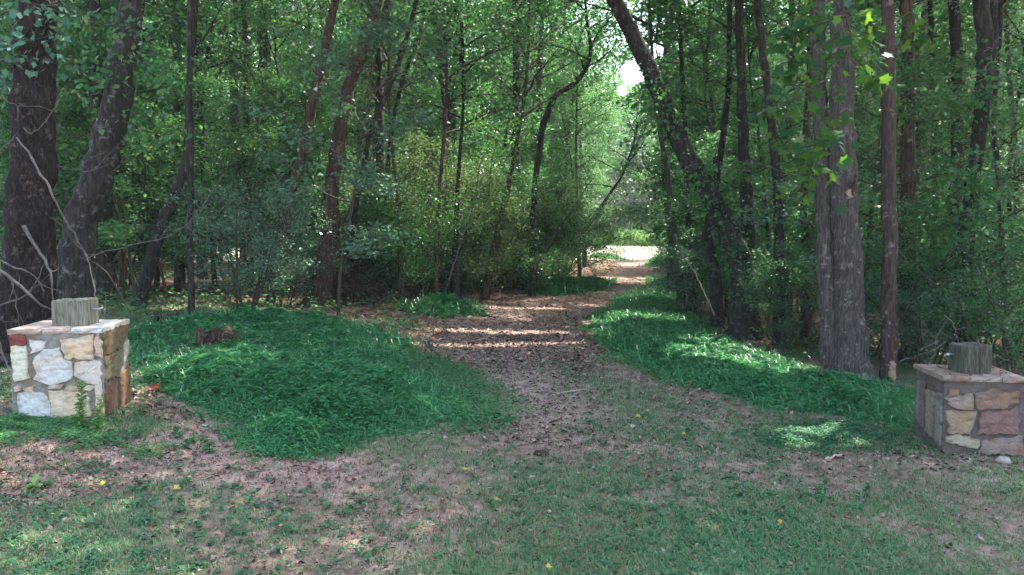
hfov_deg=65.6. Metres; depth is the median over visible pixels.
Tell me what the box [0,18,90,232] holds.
sapling
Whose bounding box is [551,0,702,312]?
thin tree
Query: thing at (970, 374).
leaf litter
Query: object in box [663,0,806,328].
dark tree
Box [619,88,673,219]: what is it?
leafy tree
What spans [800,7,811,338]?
dark tree
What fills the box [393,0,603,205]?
understory tree
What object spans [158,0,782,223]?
sky
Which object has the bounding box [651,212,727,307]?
edge shrub
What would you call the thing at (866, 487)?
leafy weed
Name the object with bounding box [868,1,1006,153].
tall tree
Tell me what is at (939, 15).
understory tree
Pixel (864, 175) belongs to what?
leafy sapling
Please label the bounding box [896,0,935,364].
vine clad tree
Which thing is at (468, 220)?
bare sapling
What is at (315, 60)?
tall tree
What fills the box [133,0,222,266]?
tall tree
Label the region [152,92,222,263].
understory tree
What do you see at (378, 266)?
bare sapling
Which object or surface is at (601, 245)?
thicket bush
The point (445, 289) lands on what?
bare sapling
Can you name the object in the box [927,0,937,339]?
slender tree
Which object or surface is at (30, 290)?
dead branch
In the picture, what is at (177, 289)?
fallen log
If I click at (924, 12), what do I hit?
tall tree
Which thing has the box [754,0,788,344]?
dark tree
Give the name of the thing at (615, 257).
tall grass
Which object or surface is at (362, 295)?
brush pile
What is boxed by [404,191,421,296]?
bare sapling
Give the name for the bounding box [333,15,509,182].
understory tree
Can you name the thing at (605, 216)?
thicket bush
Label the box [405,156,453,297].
bare sapling
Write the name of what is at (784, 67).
understory tree
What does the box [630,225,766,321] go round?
edge shrub
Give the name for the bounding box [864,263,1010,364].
edge shrub
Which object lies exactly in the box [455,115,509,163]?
understory tree
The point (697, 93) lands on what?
leafy tree
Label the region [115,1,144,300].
thin tree
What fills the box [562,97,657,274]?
leaning sapling
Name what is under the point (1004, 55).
understory tree
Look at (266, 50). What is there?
dark tree
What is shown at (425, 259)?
bare sapling
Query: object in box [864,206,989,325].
shrub
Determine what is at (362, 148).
thicket shrub
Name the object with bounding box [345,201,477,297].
thicket shrub
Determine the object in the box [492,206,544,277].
bare sapling
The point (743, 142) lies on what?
straight tree
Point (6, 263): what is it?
dead branch
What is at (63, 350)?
stone gate pillar
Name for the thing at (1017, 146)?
leafy sapling
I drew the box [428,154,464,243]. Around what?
bare sapling
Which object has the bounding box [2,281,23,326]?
dead branch
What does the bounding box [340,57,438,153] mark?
understory tree
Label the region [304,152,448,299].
thicket shrub
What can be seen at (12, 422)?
tall grass
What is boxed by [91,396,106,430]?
goldenrod
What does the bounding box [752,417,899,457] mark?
tall grass
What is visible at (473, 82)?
tall tree
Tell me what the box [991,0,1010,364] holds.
thin tree
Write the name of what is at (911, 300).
dead branch
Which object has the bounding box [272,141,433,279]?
thicket bush
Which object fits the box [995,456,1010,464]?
pale rock
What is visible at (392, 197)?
thicket bush
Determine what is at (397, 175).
thicket bush
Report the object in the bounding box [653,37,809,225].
understory tree
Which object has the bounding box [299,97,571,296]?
thicket bush
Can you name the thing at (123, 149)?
sapling
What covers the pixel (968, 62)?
tall tree
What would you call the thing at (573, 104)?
leafy tree
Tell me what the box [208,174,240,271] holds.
sapling
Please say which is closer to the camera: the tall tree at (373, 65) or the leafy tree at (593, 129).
the tall tree at (373, 65)
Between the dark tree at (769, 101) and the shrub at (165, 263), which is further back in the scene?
the shrub at (165, 263)
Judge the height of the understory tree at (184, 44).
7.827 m
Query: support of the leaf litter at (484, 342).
on the ground at (1012, 528)
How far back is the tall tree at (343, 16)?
30.20 m
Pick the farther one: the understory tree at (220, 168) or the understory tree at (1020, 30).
the understory tree at (220, 168)
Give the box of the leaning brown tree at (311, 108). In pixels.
[265,0,405,302]
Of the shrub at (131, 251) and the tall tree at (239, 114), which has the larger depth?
the tall tree at (239, 114)
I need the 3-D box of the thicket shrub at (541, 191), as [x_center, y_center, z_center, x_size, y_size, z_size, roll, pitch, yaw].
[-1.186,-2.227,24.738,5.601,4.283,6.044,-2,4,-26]
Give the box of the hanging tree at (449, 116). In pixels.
[383,0,466,280]
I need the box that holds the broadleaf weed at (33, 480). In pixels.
[19,472,49,492]
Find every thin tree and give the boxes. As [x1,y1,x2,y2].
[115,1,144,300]
[288,0,465,301]
[385,0,554,295]
[391,0,536,293]
[460,0,876,311]
[542,16,616,275]
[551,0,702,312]
[965,2,1023,343]
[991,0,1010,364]
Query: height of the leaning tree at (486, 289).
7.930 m
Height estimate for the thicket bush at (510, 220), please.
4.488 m
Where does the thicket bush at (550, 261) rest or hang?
on the ground at (1012, 528)
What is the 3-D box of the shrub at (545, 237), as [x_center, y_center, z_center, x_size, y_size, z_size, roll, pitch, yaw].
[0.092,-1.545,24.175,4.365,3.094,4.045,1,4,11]
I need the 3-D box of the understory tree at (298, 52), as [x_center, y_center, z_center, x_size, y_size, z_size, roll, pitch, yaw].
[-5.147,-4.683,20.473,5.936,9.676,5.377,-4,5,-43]
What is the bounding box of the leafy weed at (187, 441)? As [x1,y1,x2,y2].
[170,426,215,452]
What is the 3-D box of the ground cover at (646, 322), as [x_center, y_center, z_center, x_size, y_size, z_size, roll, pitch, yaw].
[3.772,0.393,19.931,4.671,0.681,25.310,0,4,5]
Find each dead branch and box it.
[0,76,41,107]
[0,132,17,151]
[0,254,49,305]
[0,259,63,293]
[0,269,50,309]
[0,342,9,380]
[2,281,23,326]
[16,137,105,319]
[17,93,63,134]
[22,225,61,299]
[50,217,130,312]
[57,143,119,171]
[85,162,228,259]
[157,196,222,241]
[898,278,955,327]
[899,336,944,361]
[911,314,964,363]
[919,335,937,354]
[939,314,965,342]
[992,354,1023,370]
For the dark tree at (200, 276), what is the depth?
22.73 m
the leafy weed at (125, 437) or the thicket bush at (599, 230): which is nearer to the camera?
the leafy weed at (125, 437)
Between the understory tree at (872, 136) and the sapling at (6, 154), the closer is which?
the sapling at (6, 154)
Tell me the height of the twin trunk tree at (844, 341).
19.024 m
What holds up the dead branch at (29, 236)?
attached to the rough barked tree at (32, 65)
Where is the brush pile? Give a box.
[256,265,422,307]
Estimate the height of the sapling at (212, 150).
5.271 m
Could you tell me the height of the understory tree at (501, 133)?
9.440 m
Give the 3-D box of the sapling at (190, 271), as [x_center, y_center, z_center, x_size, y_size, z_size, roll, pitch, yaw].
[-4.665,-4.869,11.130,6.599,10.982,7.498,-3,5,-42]
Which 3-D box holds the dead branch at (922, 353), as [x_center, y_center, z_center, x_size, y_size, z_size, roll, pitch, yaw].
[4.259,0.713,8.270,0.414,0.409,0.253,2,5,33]
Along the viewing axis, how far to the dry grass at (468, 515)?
4.78 m
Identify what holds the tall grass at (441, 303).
on the ground at (1012, 528)
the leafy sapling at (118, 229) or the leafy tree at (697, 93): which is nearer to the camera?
the leafy sapling at (118, 229)
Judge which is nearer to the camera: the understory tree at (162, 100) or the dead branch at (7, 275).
the dead branch at (7, 275)
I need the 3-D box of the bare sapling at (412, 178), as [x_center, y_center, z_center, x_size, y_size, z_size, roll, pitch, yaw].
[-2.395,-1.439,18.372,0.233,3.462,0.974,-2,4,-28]
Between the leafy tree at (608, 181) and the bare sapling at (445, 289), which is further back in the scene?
the leafy tree at (608, 181)
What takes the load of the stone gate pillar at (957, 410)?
on the ground at (1012, 528)
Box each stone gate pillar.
[7,297,130,419]
[913,342,1023,457]
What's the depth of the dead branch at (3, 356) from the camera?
7.03 m
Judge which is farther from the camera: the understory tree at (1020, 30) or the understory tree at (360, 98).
the understory tree at (360, 98)
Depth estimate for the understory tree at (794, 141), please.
35.58 m
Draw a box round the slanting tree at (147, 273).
[130,0,249,306]
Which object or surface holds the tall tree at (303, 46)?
on the ground at (1012, 528)
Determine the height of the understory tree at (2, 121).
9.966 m
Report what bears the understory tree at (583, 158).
on the ground at (1012, 528)
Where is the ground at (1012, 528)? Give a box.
[0,246,1023,574]
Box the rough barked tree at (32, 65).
[0,0,79,367]
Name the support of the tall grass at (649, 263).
on the ground at (1012, 528)
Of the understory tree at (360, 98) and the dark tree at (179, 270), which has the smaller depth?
the dark tree at (179, 270)
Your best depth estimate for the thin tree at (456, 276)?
17.38 m
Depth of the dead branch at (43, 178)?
7.34 m
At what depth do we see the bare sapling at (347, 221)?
17.46 m
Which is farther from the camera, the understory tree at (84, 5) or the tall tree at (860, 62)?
the tall tree at (860, 62)
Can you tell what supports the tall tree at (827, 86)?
on the ground at (1012, 528)
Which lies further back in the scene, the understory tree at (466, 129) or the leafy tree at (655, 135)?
the leafy tree at (655, 135)
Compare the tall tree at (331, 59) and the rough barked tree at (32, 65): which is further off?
the tall tree at (331, 59)
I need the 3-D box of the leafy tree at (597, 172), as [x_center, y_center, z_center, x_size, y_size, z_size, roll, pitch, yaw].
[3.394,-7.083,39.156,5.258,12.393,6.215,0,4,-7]
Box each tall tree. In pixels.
[0,0,157,170]
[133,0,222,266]
[140,7,256,267]
[143,0,346,278]
[157,4,293,269]
[165,0,316,264]
[184,19,255,258]
[226,0,394,150]
[228,1,344,263]
[253,1,344,117]
[256,0,392,136]
[273,0,462,116]
[278,0,412,158]
[315,0,435,118]
[317,0,381,282]
[343,0,457,138]
[345,0,524,142]
[416,0,511,148]
[430,1,537,142]
[439,36,491,167]
[441,0,545,162]
[442,0,596,160]
[467,0,627,276]
[473,11,590,130]
[475,0,618,160]
[488,0,637,270]
[532,0,775,292]
[642,0,803,178]
[686,0,832,132]
[687,0,916,295]
[745,2,900,189]
[770,8,936,167]
[776,1,913,116]
[799,1,938,261]
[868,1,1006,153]
[870,2,1020,196]
[894,0,1023,303]
[997,0,1023,20]
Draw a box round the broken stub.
[818,358,825,376]
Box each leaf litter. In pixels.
[0,258,1023,574]
[925,364,1007,375]
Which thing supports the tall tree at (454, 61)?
on the ground at (1012, 528)
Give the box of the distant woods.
[3,0,1021,252]
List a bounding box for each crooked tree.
[520,0,644,296]
[928,0,1023,342]
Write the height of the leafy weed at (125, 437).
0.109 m
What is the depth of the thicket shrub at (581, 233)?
24.50 m
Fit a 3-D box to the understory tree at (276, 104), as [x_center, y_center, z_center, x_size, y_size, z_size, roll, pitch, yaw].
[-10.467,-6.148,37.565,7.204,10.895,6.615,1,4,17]
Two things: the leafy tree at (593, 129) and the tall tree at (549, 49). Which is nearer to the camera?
the tall tree at (549, 49)
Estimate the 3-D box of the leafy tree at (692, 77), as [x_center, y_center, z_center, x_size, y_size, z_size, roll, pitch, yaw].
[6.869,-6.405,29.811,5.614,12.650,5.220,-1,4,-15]
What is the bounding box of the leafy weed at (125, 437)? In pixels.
[100,425,145,445]
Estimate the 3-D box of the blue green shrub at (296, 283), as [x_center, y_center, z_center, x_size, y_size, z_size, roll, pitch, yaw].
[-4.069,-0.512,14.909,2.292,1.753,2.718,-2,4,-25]
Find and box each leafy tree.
[525,0,642,273]
[543,22,630,266]
[544,129,613,262]
[554,62,615,255]
[578,86,621,208]
[601,69,640,194]
[610,158,661,225]
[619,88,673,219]
[620,1,745,243]
[641,38,696,150]
[643,0,752,199]
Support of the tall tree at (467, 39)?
on the ground at (1012, 528)
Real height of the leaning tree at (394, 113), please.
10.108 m
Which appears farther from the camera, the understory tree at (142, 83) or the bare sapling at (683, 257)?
the understory tree at (142, 83)
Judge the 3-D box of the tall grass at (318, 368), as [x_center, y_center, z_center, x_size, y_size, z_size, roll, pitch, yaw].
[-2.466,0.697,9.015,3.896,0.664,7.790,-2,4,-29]
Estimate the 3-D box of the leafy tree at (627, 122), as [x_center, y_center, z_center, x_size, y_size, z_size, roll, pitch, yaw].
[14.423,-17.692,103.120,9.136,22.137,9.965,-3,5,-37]
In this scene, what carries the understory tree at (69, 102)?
on the ground at (1012, 528)
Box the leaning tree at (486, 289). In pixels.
[480,0,604,298]
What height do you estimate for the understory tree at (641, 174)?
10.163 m
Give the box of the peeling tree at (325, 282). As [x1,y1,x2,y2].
[302,0,393,304]
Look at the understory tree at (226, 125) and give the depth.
33.56 m
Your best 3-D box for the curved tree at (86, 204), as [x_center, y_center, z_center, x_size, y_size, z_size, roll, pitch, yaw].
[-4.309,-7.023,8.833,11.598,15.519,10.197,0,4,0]
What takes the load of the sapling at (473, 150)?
on the ground at (1012, 528)
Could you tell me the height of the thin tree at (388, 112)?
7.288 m
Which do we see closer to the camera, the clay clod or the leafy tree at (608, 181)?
the clay clod
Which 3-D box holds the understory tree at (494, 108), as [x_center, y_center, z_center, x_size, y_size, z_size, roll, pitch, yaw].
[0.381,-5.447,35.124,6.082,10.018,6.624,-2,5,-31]
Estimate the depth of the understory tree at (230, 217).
51.17 m
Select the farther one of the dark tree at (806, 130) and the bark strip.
the dark tree at (806, 130)
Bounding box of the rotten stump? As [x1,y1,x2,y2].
[194,322,240,346]
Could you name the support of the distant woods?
on the ground at (1012, 528)
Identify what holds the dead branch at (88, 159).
attached to the rough barked tree at (32, 65)
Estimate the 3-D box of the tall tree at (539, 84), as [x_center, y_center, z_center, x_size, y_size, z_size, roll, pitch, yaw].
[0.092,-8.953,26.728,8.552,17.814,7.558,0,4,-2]
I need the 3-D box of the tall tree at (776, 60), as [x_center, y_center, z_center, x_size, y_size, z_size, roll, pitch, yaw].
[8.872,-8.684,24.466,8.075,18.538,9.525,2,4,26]
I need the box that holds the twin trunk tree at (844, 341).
[736,0,881,380]
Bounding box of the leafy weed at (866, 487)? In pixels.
[793,474,872,505]
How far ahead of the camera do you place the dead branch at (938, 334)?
8.62 m
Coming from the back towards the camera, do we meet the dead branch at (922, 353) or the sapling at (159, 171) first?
the sapling at (159, 171)
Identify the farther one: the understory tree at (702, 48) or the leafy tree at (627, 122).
the leafy tree at (627, 122)
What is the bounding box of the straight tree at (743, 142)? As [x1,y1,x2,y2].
[734,0,763,334]
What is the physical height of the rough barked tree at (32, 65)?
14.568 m
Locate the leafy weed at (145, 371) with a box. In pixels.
[130,370,148,380]
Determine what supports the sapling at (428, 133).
on the ground at (1012, 528)
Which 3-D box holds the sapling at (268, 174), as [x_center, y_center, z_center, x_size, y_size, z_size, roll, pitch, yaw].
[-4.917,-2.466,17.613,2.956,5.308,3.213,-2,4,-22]
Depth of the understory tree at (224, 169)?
44.55 m
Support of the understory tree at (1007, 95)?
on the ground at (1012, 528)
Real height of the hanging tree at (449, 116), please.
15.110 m
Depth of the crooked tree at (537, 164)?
20.74 m
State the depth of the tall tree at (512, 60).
36.97 m
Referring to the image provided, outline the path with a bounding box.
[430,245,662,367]
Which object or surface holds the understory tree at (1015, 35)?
on the ground at (1012, 528)
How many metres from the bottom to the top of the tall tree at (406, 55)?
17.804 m
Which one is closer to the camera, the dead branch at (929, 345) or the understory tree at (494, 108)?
the dead branch at (929, 345)
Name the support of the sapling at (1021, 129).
on the ground at (1012, 528)
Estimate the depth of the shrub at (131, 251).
15.07 m
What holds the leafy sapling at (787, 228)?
on the ground at (1012, 528)
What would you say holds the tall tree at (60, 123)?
on the ground at (1012, 528)
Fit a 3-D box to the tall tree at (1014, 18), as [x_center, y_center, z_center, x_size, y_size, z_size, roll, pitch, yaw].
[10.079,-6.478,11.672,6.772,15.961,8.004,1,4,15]
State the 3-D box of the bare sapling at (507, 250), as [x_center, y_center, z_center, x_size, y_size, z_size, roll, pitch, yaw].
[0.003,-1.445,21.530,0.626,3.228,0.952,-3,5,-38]
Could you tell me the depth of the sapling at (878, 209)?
23.06 m
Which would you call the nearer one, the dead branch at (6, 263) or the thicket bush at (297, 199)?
the dead branch at (6, 263)
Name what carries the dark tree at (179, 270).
on the ground at (1012, 528)
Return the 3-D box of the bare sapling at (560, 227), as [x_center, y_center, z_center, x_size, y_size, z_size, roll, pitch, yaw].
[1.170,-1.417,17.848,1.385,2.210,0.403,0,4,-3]
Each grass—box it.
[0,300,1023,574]
[0,311,1023,574]
[0,412,182,462]
[128,303,520,474]
[381,340,556,444]
[389,292,495,318]
[518,273,624,296]
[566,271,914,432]
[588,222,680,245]
[589,252,636,261]
[642,253,666,267]
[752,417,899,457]
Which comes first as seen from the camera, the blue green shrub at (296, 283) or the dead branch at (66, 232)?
the dead branch at (66, 232)
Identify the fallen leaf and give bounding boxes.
[147,382,160,389]
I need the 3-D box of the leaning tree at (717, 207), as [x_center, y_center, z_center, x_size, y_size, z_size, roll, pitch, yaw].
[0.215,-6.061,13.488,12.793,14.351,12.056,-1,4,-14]
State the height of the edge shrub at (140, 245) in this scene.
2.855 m
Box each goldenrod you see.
[69,379,88,425]
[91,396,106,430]
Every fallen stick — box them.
[556,389,586,394]
[562,531,582,540]
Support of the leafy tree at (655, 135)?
on the ground at (1012, 528)
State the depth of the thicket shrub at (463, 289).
19.70 m
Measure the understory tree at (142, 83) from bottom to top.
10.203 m
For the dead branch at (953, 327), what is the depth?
7.99 m
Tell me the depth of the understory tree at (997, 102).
22.00 m
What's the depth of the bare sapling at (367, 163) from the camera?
16.41 m
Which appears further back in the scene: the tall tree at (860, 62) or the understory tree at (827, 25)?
the tall tree at (860, 62)
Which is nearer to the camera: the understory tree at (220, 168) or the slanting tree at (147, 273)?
the slanting tree at (147, 273)
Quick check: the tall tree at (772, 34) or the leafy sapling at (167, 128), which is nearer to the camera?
the leafy sapling at (167, 128)
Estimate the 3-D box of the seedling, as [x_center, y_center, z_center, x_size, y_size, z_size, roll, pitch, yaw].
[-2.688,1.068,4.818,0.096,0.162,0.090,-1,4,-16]
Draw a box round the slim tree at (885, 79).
[841,0,910,380]
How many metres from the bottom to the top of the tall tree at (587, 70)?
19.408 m
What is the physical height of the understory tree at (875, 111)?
10.513 m
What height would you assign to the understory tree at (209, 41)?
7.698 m
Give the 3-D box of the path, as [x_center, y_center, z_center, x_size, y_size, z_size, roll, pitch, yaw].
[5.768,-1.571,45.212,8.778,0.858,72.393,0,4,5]
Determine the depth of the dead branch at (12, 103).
7.53 m
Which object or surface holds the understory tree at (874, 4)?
on the ground at (1012, 528)
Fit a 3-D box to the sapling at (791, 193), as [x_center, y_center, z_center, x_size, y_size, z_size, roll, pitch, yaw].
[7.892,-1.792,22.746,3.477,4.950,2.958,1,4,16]
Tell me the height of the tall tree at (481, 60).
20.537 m
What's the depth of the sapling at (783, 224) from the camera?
20.96 m
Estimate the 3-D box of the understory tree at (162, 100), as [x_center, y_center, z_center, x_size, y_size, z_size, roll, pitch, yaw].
[-13.793,-5.598,28.265,6.551,10.639,6.521,1,4,10]
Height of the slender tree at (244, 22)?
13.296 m
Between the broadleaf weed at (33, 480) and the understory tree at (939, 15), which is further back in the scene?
the understory tree at (939, 15)
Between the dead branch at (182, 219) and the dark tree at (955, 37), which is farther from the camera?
the dark tree at (955, 37)
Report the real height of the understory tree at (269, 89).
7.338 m
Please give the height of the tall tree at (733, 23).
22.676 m
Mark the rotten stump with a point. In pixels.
(215, 333)
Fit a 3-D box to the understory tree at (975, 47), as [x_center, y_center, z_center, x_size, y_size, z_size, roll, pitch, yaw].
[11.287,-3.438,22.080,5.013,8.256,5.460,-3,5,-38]
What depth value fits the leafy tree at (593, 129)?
53.03 m
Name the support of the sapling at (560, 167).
on the ground at (1012, 528)
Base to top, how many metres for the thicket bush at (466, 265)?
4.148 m
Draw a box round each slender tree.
[241,0,254,286]
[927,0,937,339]
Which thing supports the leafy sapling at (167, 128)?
on the ground at (1012, 528)
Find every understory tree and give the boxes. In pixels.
[0,0,158,226]
[0,0,184,257]
[0,0,209,217]
[0,0,235,247]
[4,0,250,293]
[11,0,172,201]
[68,2,229,235]
[69,0,323,287]
[147,20,274,252]
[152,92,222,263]
[170,91,239,263]
[172,0,362,291]
[183,0,436,286]
[205,102,273,240]
[210,116,239,261]
[222,50,352,205]
[238,37,361,254]
[324,6,484,179]
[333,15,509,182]
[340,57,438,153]
[362,69,477,173]
[385,85,482,156]
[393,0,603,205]
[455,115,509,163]
[459,53,586,215]
[484,109,547,169]
[502,69,608,225]
[508,73,627,269]
[510,92,613,249]
[583,0,828,267]
[609,13,799,316]
[613,28,792,247]
[631,94,756,243]
[634,40,750,231]
[635,0,873,331]
[646,0,899,318]
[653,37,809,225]
[700,52,856,240]
[750,45,827,247]
[757,0,1023,320]
[779,6,944,259]
[854,0,1023,337]
[854,112,929,208]
[855,10,1022,262]
[865,0,1023,276]
[870,3,1023,255]
[878,0,1023,350]
[928,14,1021,199]
[938,24,1023,228]
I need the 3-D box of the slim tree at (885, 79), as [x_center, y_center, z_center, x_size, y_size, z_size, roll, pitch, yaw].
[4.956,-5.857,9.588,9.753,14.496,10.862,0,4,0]
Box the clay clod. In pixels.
[533,449,548,456]
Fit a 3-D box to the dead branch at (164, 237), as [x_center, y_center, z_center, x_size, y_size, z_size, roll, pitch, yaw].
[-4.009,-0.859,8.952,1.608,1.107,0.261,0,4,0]
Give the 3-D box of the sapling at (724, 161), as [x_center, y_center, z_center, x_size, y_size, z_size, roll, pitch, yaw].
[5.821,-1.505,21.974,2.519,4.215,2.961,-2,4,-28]
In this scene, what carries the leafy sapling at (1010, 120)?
on the ground at (1012, 528)
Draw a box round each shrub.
[0,143,216,294]
[54,141,200,294]
[130,252,172,268]
[148,177,335,307]
[162,214,223,269]
[228,215,357,305]
[281,108,462,284]
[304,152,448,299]
[345,143,545,282]
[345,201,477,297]
[420,146,594,276]
[420,204,490,295]
[473,207,587,276]
[510,161,614,282]
[536,190,630,278]
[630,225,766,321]
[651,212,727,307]
[696,234,818,349]
[757,213,1008,358]
[862,200,1023,373]
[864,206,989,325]
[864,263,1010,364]
[866,198,1023,361]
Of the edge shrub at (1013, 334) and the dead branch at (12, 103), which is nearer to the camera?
the dead branch at (12, 103)
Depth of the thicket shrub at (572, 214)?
23.92 m
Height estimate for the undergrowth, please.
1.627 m
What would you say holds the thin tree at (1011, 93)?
on the ground at (1012, 528)
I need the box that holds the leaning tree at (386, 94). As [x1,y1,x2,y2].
[341,0,479,302]
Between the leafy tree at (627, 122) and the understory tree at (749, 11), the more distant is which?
the leafy tree at (627, 122)
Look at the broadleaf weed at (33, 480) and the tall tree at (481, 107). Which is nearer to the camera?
the broadleaf weed at (33, 480)
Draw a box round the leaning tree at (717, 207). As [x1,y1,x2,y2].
[546,0,787,340]
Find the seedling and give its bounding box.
[58,450,74,474]
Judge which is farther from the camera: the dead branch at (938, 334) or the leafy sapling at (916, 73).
the leafy sapling at (916, 73)
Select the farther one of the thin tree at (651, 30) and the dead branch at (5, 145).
the thin tree at (651, 30)
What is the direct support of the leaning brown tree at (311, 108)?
on the ground at (1012, 528)
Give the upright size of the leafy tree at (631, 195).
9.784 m
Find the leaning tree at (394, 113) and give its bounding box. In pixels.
[366,0,474,293]
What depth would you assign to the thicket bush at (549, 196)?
23.84 m
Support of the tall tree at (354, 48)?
on the ground at (1012, 528)
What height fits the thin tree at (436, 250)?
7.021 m
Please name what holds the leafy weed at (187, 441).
on the ground at (1012, 528)
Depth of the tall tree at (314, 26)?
51.48 m
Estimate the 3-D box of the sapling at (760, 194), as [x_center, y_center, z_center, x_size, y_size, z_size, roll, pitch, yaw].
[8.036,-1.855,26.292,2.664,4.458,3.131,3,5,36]
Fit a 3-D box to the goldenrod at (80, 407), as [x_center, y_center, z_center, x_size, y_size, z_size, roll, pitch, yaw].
[-3.132,0.849,5.753,0.159,0.379,0.146,2,4,30]
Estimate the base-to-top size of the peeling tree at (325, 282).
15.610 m
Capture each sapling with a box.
[0,0,145,248]
[0,9,212,292]
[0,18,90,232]
[0,27,59,258]
[56,64,172,283]
[58,36,234,298]
[125,140,187,248]
[168,128,239,273]
[186,0,195,315]
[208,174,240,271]
[221,0,463,316]
[221,54,350,248]
[256,116,332,278]
[343,162,363,291]
[345,123,387,221]
[366,157,382,295]
[396,114,481,207]
[404,151,414,282]
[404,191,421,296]
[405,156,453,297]
[421,174,432,298]
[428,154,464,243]
[437,135,509,169]
[443,228,481,291]
[448,150,494,279]
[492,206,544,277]
[498,173,520,290]
[530,146,588,199]
[534,175,595,273]
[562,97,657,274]
[674,234,714,315]
[676,155,760,263]
[683,94,860,336]
[699,40,950,347]
[726,170,795,259]
[754,136,813,274]
[755,136,863,310]
[811,55,1003,363]
[857,145,899,252]
[867,87,1023,343]
[913,59,1023,308]
[938,99,1023,295]
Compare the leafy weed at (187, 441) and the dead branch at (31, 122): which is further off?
the dead branch at (31, 122)
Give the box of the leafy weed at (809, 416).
[778,414,865,427]
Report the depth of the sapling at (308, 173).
22.69 m
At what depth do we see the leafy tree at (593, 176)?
43.16 m
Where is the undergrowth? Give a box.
[0,255,1023,376]
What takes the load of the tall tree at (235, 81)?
on the ground at (1012, 528)
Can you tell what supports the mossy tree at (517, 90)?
on the ground at (1012, 528)
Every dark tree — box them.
[89,0,115,302]
[171,0,185,286]
[193,0,208,279]
[256,5,271,280]
[330,0,467,296]
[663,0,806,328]
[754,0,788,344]
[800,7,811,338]
[942,0,964,351]
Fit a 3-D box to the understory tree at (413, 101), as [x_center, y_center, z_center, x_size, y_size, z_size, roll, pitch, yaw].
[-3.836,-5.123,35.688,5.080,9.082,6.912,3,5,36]
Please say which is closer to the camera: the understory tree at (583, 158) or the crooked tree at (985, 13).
the crooked tree at (985, 13)
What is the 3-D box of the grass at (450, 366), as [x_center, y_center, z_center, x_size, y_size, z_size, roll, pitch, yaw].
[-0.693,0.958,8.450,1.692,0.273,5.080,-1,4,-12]
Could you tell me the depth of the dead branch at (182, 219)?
9.26 m
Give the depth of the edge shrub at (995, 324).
10.53 m
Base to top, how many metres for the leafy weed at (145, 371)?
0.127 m
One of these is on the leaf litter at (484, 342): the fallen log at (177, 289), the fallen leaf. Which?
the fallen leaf
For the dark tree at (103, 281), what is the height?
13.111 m
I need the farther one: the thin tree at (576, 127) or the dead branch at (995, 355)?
the thin tree at (576, 127)
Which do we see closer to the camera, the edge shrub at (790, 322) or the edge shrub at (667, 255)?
the edge shrub at (790, 322)
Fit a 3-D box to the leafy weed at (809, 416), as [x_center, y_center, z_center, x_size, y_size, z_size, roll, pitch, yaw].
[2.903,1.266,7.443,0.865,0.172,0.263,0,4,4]
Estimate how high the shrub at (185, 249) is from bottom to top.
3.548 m
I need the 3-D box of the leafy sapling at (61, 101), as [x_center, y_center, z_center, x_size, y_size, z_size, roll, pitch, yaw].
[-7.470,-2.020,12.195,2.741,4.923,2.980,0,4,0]
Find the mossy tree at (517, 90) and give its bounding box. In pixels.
[472,0,573,289]
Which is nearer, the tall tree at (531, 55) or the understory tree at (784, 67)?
the understory tree at (784, 67)
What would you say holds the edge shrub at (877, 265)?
on the ground at (1012, 528)
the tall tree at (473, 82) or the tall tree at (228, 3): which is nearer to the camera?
the tall tree at (228, 3)
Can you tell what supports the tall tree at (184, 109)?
on the ground at (1012, 528)
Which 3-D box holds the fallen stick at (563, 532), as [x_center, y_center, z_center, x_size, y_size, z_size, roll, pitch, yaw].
[0.329,1.365,4.279,0.176,0.081,0.032,4,5,44]
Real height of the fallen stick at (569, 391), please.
0.029 m
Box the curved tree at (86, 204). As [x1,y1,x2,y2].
[56,0,198,299]
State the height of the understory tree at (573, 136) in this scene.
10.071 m
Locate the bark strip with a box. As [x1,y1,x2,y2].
[822,454,842,460]
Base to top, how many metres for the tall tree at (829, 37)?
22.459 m
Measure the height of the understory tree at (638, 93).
9.687 m
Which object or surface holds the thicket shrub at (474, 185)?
on the ground at (1012, 528)
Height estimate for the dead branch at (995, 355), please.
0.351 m
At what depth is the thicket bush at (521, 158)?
26.14 m
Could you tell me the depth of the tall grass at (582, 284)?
23.61 m
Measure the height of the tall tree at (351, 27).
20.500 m
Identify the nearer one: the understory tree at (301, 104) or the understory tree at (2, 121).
the understory tree at (2, 121)
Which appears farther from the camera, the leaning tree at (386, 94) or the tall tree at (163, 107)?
the tall tree at (163, 107)
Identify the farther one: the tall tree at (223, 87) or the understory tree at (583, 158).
the tall tree at (223, 87)
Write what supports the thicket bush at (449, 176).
on the ground at (1012, 528)
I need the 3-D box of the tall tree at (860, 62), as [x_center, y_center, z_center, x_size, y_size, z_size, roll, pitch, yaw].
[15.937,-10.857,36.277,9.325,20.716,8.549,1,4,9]
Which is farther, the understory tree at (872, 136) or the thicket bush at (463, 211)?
the understory tree at (872, 136)
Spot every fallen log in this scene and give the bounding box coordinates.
[148,285,230,294]
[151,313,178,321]
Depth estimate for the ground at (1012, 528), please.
5.30 m
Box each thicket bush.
[203,140,418,283]
[237,123,499,293]
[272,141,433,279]
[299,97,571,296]
[308,124,537,290]
[317,127,529,279]
[339,135,515,294]
[371,142,574,291]
[401,146,555,275]
[433,137,602,293]
[444,140,628,284]
[474,157,603,279]
[546,180,641,277]
[574,200,633,239]
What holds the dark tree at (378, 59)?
on the ground at (1012, 528)

